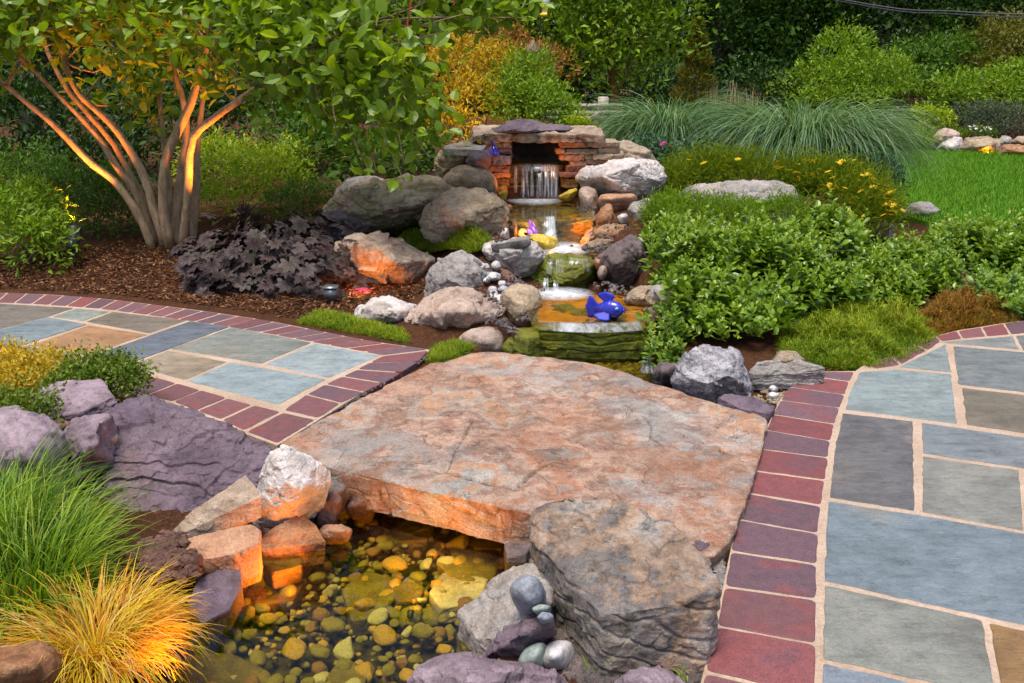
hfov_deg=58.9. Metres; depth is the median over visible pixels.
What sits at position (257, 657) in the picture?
pebble
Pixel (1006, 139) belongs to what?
boulder
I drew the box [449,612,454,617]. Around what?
pebble
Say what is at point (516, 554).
rock
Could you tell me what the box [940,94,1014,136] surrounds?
shrub
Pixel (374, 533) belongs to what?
pebble
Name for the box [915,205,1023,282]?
shrub
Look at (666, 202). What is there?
shrub
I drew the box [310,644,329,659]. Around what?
pebble
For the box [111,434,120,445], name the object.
boulder
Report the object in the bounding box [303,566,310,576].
pebble
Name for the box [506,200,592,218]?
stream water
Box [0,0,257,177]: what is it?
tree
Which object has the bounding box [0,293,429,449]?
path
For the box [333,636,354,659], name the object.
pebble
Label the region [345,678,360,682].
pebble
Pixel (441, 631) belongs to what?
pebble
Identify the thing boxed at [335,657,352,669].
pebble
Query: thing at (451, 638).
pebble
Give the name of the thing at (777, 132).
ornamental grass
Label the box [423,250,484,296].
boulder
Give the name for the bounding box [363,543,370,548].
pebble
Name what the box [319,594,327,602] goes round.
pebble
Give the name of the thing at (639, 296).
boulder
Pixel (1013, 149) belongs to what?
boulder
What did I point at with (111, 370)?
green creeper
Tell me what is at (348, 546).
pebble
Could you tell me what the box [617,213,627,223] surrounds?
stone
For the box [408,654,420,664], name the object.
pebble
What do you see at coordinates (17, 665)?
boulder
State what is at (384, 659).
pebble
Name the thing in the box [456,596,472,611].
pebble
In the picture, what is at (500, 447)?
slab bridge
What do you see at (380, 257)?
boulder
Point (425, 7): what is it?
tree
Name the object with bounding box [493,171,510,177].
stacked stone
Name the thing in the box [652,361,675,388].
boulder
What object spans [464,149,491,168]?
boulder
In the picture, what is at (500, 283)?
pebble
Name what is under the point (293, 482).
boulder
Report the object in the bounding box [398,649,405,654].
pebble
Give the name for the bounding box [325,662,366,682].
flat stone
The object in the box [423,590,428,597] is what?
pebble
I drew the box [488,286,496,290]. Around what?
pebble
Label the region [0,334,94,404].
golden creeper
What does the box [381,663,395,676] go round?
pebble
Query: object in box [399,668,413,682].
pebble
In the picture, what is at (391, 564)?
pebble
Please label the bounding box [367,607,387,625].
pebble
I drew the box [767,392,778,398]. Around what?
pebble
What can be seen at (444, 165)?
boulder
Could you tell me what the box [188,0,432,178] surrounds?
tree
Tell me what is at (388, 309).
boulder
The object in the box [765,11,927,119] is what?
shrub
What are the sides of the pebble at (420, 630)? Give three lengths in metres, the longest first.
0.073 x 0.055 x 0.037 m
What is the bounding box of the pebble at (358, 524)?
[353,520,367,527]
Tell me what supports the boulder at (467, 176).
on the ground at (752, 349)
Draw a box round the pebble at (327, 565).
[323,561,331,569]
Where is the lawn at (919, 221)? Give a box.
[873,149,1023,228]
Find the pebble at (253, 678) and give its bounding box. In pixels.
[244,674,259,682]
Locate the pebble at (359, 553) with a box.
[354,550,365,557]
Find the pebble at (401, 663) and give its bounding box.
[396,658,408,668]
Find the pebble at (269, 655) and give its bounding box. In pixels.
[266,652,273,658]
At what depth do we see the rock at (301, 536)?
2.95 m
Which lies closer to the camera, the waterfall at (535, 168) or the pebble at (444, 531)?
the pebble at (444, 531)
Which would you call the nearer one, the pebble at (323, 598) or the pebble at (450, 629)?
the pebble at (450, 629)
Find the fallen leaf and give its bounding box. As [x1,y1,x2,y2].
[352,288,372,293]
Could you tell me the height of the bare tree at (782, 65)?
7.017 m
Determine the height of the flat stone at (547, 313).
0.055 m
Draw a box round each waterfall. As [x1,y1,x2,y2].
[527,164,556,187]
[560,323,614,331]
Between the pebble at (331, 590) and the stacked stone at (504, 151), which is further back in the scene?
the stacked stone at (504, 151)
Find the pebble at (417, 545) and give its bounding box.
[412,542,423,548]
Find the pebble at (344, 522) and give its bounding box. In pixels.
[337,519,346,524]
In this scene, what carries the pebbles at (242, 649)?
on the ground at (752, 349)
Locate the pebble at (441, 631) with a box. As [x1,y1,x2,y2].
[433,626,446,638]
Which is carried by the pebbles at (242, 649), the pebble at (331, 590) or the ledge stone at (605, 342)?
the pebble at (331, 590)
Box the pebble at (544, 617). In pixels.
[537,612,552,623]
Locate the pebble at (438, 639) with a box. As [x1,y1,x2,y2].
[435,637,442,642]
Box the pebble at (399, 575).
[391,572,403,580]
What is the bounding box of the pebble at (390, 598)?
[387,595,393,602]
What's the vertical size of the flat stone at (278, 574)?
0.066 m
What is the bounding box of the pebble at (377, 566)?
[372,563,383,570]
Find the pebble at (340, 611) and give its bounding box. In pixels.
[336,607,346,615]
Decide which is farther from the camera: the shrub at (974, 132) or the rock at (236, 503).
the shrub at (974, 132)
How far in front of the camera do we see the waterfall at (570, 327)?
4.70 m
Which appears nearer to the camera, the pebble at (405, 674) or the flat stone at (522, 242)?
the pebble at (405, 674)
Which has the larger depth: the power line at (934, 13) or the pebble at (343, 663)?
the power line at (934, 13)
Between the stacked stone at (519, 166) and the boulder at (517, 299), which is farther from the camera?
the stacked stone at (519, 166)
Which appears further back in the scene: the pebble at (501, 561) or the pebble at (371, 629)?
the pebble at (501, 561)
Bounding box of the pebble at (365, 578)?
[361,575,367,580]
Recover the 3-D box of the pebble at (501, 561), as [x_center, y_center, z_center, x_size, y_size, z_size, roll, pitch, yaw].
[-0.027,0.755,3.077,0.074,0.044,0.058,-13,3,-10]
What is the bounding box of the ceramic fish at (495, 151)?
[489,140,499,156]
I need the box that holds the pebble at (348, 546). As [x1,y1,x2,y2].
[344,542,351,550]
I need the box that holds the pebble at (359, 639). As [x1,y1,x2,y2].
[355,636,363,643]
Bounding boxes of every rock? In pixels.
[34,379,117,420]
[173,475,260,537]
[178,525,262,587]
[188,569,243,643]
[261,515,325,565]
[457,562,554,654]
[504,542,530,570]
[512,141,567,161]
[557,214,593,233]
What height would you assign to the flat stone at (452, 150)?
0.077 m
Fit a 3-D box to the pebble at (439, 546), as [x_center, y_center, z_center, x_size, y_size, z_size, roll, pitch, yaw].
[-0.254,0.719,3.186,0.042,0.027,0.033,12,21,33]
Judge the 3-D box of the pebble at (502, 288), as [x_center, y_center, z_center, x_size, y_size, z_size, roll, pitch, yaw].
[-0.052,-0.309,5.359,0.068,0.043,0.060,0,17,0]
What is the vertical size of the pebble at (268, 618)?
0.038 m
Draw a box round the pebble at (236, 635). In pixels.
[232,630,241,640]
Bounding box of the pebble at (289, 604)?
[286,601,293,607]
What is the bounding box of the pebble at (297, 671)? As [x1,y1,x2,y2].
[289,667,301,676]
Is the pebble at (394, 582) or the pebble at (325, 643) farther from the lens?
the pebble at (394, 582)
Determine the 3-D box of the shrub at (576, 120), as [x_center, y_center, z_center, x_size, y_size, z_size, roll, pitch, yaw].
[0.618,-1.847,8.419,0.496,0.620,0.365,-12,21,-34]
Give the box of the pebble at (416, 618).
[399,605,422,628]
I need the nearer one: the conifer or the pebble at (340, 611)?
the pebble at (340, 611)
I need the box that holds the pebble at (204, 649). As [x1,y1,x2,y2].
[196,645,208,653]
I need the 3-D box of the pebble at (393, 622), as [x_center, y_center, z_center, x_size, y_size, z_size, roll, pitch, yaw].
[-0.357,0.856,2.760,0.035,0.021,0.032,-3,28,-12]
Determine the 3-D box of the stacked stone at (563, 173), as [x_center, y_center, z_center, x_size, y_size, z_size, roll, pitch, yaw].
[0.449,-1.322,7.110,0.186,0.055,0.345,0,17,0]
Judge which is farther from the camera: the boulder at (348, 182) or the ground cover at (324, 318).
the boulder at (348, 182)
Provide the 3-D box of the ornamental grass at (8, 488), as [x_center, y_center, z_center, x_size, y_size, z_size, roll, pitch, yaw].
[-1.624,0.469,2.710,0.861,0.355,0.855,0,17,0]
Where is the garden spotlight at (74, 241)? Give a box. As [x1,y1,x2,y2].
[66,225,82,265]
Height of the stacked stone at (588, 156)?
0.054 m
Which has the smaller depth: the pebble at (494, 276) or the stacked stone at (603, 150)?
the pebble at (494, 276)
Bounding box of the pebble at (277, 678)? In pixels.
[267,673,283,682]
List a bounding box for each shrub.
[0,53,179,204]
[0,135,77,217]
[0,158,91,279]
[5,147,157,240]
[91,32,293,191]
[170,123,320,223]
[241,93,438,193]
[252,170,340,220]
[331,33,473,178]
[398,30,546,148]
[420,19,584,134]
[473,37,588,125]
[560,108,600,127]
[576,51,827,115]
[620,127,736,193]
[633,183,814,240]
[633,286,696,367]
[637,200,806,341]
[726,190,880,319]
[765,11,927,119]
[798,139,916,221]
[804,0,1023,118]
[828,220,964,307]
[831,92,885,117]
[863,19,995,127]
[882,87,932,131]
[900,101,961,135]
[915,51,1023,137]
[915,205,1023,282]
[926,234,1023,317]
[939,0,1023,131]
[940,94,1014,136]
[954,123,999,138]
[972,98,1023,137]
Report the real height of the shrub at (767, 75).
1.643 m
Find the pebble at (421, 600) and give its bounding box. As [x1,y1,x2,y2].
[417,597,426,603]
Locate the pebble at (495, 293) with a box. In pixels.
[490,290,497,297]
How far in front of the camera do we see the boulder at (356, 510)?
3.18 m
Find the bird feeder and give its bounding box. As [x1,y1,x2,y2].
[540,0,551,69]
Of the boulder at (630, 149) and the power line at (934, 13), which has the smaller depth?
the boulder at (630, 149)
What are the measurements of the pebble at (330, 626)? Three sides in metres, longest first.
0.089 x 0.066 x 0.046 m
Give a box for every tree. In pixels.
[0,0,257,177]
[0,0,560,248]
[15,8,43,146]
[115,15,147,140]
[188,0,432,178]
[347,0,585,169]
[513,0,718,137]
[614,0,807,100]
[705,0,880,117]
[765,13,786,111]
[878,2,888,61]
[889,0,1017,124]
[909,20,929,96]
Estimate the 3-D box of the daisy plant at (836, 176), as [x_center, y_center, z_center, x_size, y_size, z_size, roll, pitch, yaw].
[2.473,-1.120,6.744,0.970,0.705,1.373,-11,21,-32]
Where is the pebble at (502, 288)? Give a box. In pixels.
[497,285,507,291]
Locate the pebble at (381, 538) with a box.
[375,534,388,542]
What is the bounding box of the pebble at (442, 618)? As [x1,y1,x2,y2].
[438,615,447,622]
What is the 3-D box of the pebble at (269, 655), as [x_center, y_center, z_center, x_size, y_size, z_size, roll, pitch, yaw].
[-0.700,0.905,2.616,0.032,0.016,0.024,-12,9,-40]
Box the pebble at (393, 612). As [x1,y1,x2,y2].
[386,606,399,619]
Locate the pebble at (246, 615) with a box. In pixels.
[236,606,254,625]
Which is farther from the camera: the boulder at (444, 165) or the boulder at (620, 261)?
the boulder at (444, 165)
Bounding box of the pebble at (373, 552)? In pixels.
[365,546,381,557]
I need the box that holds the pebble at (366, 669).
[355,661,374,682]
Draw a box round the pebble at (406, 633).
[401,625,411,637]
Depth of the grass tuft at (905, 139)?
14.24 m
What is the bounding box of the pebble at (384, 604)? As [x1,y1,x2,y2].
[374,601,389,609]
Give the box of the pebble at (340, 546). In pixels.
[337,544,343,549]
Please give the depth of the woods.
23.78 m
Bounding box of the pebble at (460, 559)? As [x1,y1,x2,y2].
[453,554,466,564]
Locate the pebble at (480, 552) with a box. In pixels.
[475,546,485,556]
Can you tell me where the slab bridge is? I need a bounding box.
[281,352,767,567]
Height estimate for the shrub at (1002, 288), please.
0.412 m
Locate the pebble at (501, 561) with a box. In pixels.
[495,557,504,570]
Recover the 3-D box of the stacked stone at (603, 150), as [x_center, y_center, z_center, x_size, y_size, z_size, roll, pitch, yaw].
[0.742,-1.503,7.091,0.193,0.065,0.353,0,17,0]
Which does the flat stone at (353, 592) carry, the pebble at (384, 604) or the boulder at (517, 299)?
the pebble at (384, 604)
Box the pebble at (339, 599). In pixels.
[336,596,343,604]
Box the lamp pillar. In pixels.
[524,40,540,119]
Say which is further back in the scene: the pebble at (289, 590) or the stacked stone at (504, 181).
the stacked stone at (504, 181)
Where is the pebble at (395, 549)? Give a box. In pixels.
[392,547,399,552]
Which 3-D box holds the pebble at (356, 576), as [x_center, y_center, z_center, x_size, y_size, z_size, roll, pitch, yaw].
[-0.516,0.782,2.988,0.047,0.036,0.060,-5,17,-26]
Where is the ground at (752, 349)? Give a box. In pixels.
[0,73,1023,682]
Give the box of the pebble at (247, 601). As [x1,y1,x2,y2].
[242,598,252,607]
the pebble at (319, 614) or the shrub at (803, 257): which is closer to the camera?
the pebble at (319, 614)
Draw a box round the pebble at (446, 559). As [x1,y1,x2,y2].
[437,556,454,563]
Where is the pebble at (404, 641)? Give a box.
[400,639,409,644]
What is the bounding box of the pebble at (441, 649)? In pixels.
[436,644,451,654]
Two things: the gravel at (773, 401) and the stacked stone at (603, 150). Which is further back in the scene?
the stacked stone at (603, 150)
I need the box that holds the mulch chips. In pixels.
[0,229,425,317]
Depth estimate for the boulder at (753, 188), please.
6.70 m
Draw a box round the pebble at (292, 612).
[290,609,295,615]
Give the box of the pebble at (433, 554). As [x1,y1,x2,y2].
[426,549,438,559]
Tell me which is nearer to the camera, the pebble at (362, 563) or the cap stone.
the pebble at (362, 563)
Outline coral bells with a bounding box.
[166,204,379,299]
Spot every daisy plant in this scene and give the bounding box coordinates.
[651,132,789,190]
[754,142,920,242]
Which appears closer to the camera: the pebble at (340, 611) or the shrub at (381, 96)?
the pebble at (340, 611)
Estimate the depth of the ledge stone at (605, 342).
4.79 m
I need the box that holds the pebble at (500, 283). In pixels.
[498,281,505,286]
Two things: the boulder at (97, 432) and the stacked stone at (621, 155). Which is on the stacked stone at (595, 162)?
the stacked stone at (621, 155)
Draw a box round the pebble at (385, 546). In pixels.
[376,541,393,551]
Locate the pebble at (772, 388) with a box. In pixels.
[768,385,777,391]
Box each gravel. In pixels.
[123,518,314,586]
[290,355,428,435]
[467,225,544,334]
[551,627,702,682]
[573,202,663,319]
[595,361,652,382]
[702,389,786,406]
[711,558,726,590]
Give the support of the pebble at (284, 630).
on the pebbles at (242, 649)
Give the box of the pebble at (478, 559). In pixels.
[473,557,484,562]
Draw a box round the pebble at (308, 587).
[306,584,311,590]
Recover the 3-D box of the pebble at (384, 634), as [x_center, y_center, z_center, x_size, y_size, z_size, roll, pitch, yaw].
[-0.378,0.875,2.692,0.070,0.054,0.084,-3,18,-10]
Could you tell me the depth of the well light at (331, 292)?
5.50 m
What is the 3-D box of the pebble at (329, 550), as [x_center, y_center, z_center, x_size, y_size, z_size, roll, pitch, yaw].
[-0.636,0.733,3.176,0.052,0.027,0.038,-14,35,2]
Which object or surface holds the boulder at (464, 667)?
on the ground at (752, 349)
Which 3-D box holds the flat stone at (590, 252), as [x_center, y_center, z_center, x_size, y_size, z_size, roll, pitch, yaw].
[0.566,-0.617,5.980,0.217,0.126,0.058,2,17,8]
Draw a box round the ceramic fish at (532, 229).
[527,220,538,234]
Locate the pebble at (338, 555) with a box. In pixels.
[330,550,347,561]
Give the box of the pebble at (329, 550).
[325,546,337,555]
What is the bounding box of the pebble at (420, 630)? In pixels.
[411,622,435,638]
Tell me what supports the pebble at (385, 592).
on the flat stone at (353, 592)
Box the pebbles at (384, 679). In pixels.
[234,516,445,682]
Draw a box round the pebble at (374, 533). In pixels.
[370,531,378,535]
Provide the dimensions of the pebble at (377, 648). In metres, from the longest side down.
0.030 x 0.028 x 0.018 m
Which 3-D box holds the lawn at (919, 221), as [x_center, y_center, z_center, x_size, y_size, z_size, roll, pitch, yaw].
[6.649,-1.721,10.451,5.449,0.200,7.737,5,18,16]
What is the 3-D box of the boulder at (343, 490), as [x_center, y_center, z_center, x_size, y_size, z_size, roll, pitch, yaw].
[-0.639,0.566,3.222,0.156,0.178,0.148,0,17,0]
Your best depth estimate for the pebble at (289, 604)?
2.85 m
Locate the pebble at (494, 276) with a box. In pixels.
[488,272,500,280]
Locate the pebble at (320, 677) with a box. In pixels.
[313,671,328,682]
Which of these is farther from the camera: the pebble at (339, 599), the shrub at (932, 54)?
the shrub at (932, 54)
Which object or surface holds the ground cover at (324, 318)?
on the ground at (752, 349)
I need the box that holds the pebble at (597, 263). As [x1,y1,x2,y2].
[594,258,601,269]
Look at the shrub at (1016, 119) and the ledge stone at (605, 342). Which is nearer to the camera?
the ledge stone at (605, 342)
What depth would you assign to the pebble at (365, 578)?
2.97 m
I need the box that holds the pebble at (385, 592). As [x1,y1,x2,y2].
[379,589,393,595]
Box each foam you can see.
[522,199,547,201]
[547,290,575,296]
[555,246,577,252]
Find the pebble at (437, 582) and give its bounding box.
[430,579,442,587]
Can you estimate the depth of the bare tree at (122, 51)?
16.31 m
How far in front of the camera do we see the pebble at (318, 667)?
2.54 m
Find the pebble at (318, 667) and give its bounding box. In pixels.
[311,661,326,673]
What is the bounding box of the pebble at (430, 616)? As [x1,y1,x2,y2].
[422,606,439,626]
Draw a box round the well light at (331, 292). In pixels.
[322,284,339,303]
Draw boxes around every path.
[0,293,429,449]
[701,321,1023,682]
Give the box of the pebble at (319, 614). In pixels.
[312,608,329,621]
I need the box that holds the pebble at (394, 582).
[389,578,401,588]
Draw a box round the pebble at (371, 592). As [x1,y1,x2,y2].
[368,590,375,595]
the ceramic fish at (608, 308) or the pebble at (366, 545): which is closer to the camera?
the pebble at (366, 545)
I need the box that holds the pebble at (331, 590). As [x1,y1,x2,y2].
[322,584,337,596]
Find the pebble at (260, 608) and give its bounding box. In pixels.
[254,603,269,613]
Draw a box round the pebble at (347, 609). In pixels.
[345,607,353,614]
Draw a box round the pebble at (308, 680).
[302,677,314,682]
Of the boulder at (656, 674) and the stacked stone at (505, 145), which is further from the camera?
the stacked stone at (505, 145)
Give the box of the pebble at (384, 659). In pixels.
[378,656,388,662]
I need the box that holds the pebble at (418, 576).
[409,571,426,582]
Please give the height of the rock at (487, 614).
0.358 m
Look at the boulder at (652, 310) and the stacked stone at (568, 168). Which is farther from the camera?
the stacked stone at (568, 168)
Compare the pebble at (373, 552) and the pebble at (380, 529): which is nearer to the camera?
the pebble at (373, 552)
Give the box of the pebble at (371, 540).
[367,537,375,543]
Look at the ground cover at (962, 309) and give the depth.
5.07 m
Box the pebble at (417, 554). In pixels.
[413,550,421,558]
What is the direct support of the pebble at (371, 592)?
on the pebbles at (384, 679)
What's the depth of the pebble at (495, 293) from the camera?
5.25 m
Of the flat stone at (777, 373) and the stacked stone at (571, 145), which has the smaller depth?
the flat stone at (777, 373)
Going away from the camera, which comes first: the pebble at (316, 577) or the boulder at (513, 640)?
the boulder at (513, 640)
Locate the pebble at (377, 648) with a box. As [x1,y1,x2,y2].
[372,645,381,651]
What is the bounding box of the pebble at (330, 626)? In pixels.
[320,618,345,634]
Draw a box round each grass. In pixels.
[0,422,119,576]
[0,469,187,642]
[0,549,226,682]
[577,86,773,154]
[666,90,963,196]
[686,81,772,170]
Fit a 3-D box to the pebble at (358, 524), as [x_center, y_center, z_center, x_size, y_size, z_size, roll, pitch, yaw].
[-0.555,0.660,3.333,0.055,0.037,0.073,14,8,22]
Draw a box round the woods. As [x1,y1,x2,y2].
[0,0,1023,118]
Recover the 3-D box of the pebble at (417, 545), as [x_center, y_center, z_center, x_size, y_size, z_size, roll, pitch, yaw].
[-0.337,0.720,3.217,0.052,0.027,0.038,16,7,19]
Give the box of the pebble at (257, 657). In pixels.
[249,649,266,667]
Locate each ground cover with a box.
[295,307,411,343]
[397,223,492,253]
[424,336,476,363]
[581,654,693,681]
[657,176,803,202]
[773,295,943,370]
[884,309,914,337]
[918,283,1022,336]
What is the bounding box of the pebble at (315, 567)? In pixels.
[311,564,319,569]
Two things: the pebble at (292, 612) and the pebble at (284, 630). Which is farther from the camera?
the pebble at (292, 612)
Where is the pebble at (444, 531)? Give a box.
[440,528,448,534]
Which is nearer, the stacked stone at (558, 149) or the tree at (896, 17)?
the stacked stone at (558, 149)
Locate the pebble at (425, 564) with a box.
[419,558,431,570]
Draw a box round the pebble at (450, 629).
[445,624,455,636]
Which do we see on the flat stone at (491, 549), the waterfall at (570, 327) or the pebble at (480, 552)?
the pebble at (480, 552)
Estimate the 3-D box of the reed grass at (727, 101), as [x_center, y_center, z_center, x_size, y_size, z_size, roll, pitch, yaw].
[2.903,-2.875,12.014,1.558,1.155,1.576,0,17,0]
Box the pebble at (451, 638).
[448,635,453,640]
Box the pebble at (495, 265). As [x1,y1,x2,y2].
[491,261,500,269]
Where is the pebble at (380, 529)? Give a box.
[376,527,384,532]
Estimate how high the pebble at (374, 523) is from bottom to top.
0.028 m
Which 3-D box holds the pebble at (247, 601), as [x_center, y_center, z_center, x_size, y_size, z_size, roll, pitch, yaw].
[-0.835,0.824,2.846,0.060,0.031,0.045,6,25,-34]
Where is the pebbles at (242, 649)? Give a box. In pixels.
[238,514,503,680]
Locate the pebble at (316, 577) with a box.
[308,571,325,583]
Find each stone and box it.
[175,652,269,682]
[243,577,304,616]
[262,556,304,588]
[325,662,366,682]
[341,571,391,636]
[385,517,433,555]
[391,577,424,611]
[429,573,487,624]
[437,550,498,581]
[443,144,485,155]
[465,536,503,560]
[470,124,606,143]
[482,142,511,148]
[487,165,510,172]
[491,119,573,133]
[491,153,512,165]
[491,235,530,252]
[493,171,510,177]
[496,177,509,184]
[496,185,507,195]
[498,148,511,154]
[500,228,509,238]
[508,184,557,187]
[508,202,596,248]
[509,575,545,615]
[510,155,564,176]
[510,174,558,184]
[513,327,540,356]
[518,642,545,666]
[531,303,655,369]
[537,294,649,322]
[543,640,574,669]
[554,145,564,153]
[557,142,586,147]
[558,154,584,160]
[558,169,577,177]
[558,177,579,188]
[564,147,597,153]
[564,162,590,171]
[568,160,586,165]
[581,239,613,256]
[584,154,592,159]
[584,159,607,164]
[585,138,619,147]
[592,151,624,159]
[597,147,619,153]
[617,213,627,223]
[692,540,709,550]
[717,394,774,423]
[748,356,824,390]
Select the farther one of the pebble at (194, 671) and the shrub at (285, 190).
the shrub at (285, 190)
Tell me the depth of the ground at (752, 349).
5.31 m
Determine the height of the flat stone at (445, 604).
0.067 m
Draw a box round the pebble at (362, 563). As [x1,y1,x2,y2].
[358,560,367,567]
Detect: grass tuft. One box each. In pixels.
[892,126,921,147]
[906,121,937,138]
[909,124,949,148]
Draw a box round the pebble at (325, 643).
[318,640,328,646]
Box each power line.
[834,0,1023,17]
[845,0,1023,14]
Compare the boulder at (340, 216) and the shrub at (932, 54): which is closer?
the boulder at (340, 216)
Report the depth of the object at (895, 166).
6.99 m
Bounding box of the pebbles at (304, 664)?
[233,523,453,679]
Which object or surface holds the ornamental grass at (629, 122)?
on the ground at (752, 349)
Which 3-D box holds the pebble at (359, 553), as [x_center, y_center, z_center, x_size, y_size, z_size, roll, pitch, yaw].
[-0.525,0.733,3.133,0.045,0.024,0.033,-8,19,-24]
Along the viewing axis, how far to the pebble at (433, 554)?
3.11 m
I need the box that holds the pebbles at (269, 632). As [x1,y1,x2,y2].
[249,525,445,682]
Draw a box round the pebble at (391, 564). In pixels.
[382,556,407,573]
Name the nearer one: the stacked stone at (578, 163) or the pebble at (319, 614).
the pebble at (319, 614)
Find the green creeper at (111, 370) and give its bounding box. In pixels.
[0,338,161,422]
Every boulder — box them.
[0,405,71,503]
[0,640,67,682]
[54,418,69,430]
[64,413,118,489]
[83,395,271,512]
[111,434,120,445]
[252,444,330,527]
[312,209,374,242]
[314,490,342,529]
[319,524,351,544]
[322,173,456,234]
[328,480,350,520]
[333,230,434,284]
[334,175,384,194]
[346,496,374,523]
[354,295,416,322]
[403,286,505,328]
[407,651,567,682]
[419,187,509,244]
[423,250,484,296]
[432,140,481,177]
[442,164,497,193]
[459,326,503,351]
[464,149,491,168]
[482,237,548,277]
[482,617,556,658]
[483,268,497,272]
[496,268,524,283]
[498,190,507,199]
[500,283,541,327]
[502,318,512,334]
[502,337,523,354]
[512,220,517,236]
[517,228,526,236]
[528,498,721,676]
[530,234,559,253]
[531,252,597,291]
[558,188,576,200]
[575,157,666,200]
[579,186,598,214]
[580,227,594,245]
[593,203,616,227]
[593,223,626,239]
[594,234,646,285]
[598,193,636,211]
[615,665,684,682]
[619,140,656,160]
[623,284,656,306]
[627,198,659,220]
[641,307,665,330]
[649,284,672,321]
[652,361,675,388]
[670,344,753,401]
[677,179,799,232]
[772,350,804,362]
[859,217,895,243]
[902,201,941,215]
[931,128,959,149]
[937,136,962,151]
[962,136,1003,151]
[998,144,1023,155]
[999,135,1012,143]
[1009,136,1023,144]
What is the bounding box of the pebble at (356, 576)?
[348,572,361,582]
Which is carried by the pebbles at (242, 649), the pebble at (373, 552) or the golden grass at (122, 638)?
the pebble at (373, 552)
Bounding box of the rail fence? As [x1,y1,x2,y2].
[543,97,622,134]
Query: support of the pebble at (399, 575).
on the ground at (752, 349)
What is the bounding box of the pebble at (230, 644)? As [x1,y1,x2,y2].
[221,639,236,654]
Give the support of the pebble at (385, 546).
on the pebbles at (242, 649)
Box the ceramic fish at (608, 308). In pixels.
[585,291,625,320]
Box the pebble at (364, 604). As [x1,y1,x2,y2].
[354,597,375,611]
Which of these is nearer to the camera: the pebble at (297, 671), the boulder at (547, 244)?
the pebble at (297, 671)
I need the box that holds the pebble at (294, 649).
[282,637,306,660]
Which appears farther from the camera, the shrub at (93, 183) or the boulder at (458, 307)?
the shrub at (93, 183)
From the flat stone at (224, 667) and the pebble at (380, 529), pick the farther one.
the pebble at (380, 529)
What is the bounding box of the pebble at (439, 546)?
[434,542,445,550]
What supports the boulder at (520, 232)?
on the ground at (752, 349)
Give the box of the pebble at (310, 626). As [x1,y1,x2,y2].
[305,621,315,631]
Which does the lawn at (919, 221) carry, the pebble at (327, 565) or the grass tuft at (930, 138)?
the grass tuft at (930, 138)
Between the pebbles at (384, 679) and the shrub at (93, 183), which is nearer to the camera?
the pebbles at (384, 679)
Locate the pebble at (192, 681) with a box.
[182,679,197,682]
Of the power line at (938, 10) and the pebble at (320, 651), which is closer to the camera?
the pebble at (320, 651)
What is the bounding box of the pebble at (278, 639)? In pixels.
[274,637,281,642]
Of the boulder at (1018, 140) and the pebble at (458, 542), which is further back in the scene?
the boulder at (1018, 140)
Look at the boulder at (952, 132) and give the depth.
14.30 m
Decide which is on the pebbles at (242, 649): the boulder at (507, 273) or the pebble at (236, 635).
the pebble at (236, 635)
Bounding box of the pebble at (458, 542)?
[446,534,469,551]
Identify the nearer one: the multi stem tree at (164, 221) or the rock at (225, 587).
the rock at (225, 587)
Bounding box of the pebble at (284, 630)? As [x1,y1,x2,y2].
[278,627,290,633]
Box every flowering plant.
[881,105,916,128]
[958,122,999,137]
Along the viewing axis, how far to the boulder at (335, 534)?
3.01 m
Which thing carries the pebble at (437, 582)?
on the flat stone at (445, 604)
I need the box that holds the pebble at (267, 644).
[264,642,271,646]
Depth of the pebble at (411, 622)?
2.74 m
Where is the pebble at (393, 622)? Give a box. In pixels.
[389,618,399,626]
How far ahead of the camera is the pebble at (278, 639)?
2.68 m
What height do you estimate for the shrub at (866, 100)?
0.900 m
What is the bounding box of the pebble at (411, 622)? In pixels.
[407,619,414,625]
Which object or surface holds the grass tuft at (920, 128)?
on the ground at (752, 349)
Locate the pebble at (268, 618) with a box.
[259,613,278,624]
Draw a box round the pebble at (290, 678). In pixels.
[284,674,296,682]
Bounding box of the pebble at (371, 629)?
[368,626,376,634]
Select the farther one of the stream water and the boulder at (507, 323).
the stream water
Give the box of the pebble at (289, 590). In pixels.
[279,584,296,596]
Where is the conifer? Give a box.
[665,16,721,114]
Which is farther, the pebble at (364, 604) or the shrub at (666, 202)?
the shrub at (666, 202)
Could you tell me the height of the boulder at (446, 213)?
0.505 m
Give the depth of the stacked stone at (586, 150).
6.92 m
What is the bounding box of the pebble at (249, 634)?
[242,629,257,640]
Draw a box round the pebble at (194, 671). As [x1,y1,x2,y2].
[189,666,204,675]
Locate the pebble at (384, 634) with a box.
[373,624,396,645]
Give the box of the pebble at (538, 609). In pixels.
[532,604,550,614]
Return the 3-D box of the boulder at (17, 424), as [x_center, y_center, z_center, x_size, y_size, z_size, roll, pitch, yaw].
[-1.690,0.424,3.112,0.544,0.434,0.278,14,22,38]
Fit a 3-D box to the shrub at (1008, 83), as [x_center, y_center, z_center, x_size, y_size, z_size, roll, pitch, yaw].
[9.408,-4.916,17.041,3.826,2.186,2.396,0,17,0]
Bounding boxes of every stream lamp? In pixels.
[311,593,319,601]
[407,609,414,618]
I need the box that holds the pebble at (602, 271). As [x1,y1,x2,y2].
[597,265,607,279]
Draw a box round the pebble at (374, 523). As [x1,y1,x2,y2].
[369,519,378,527]
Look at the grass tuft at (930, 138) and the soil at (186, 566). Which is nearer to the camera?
the soil at (186, 566)
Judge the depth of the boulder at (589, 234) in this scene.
6.17 m

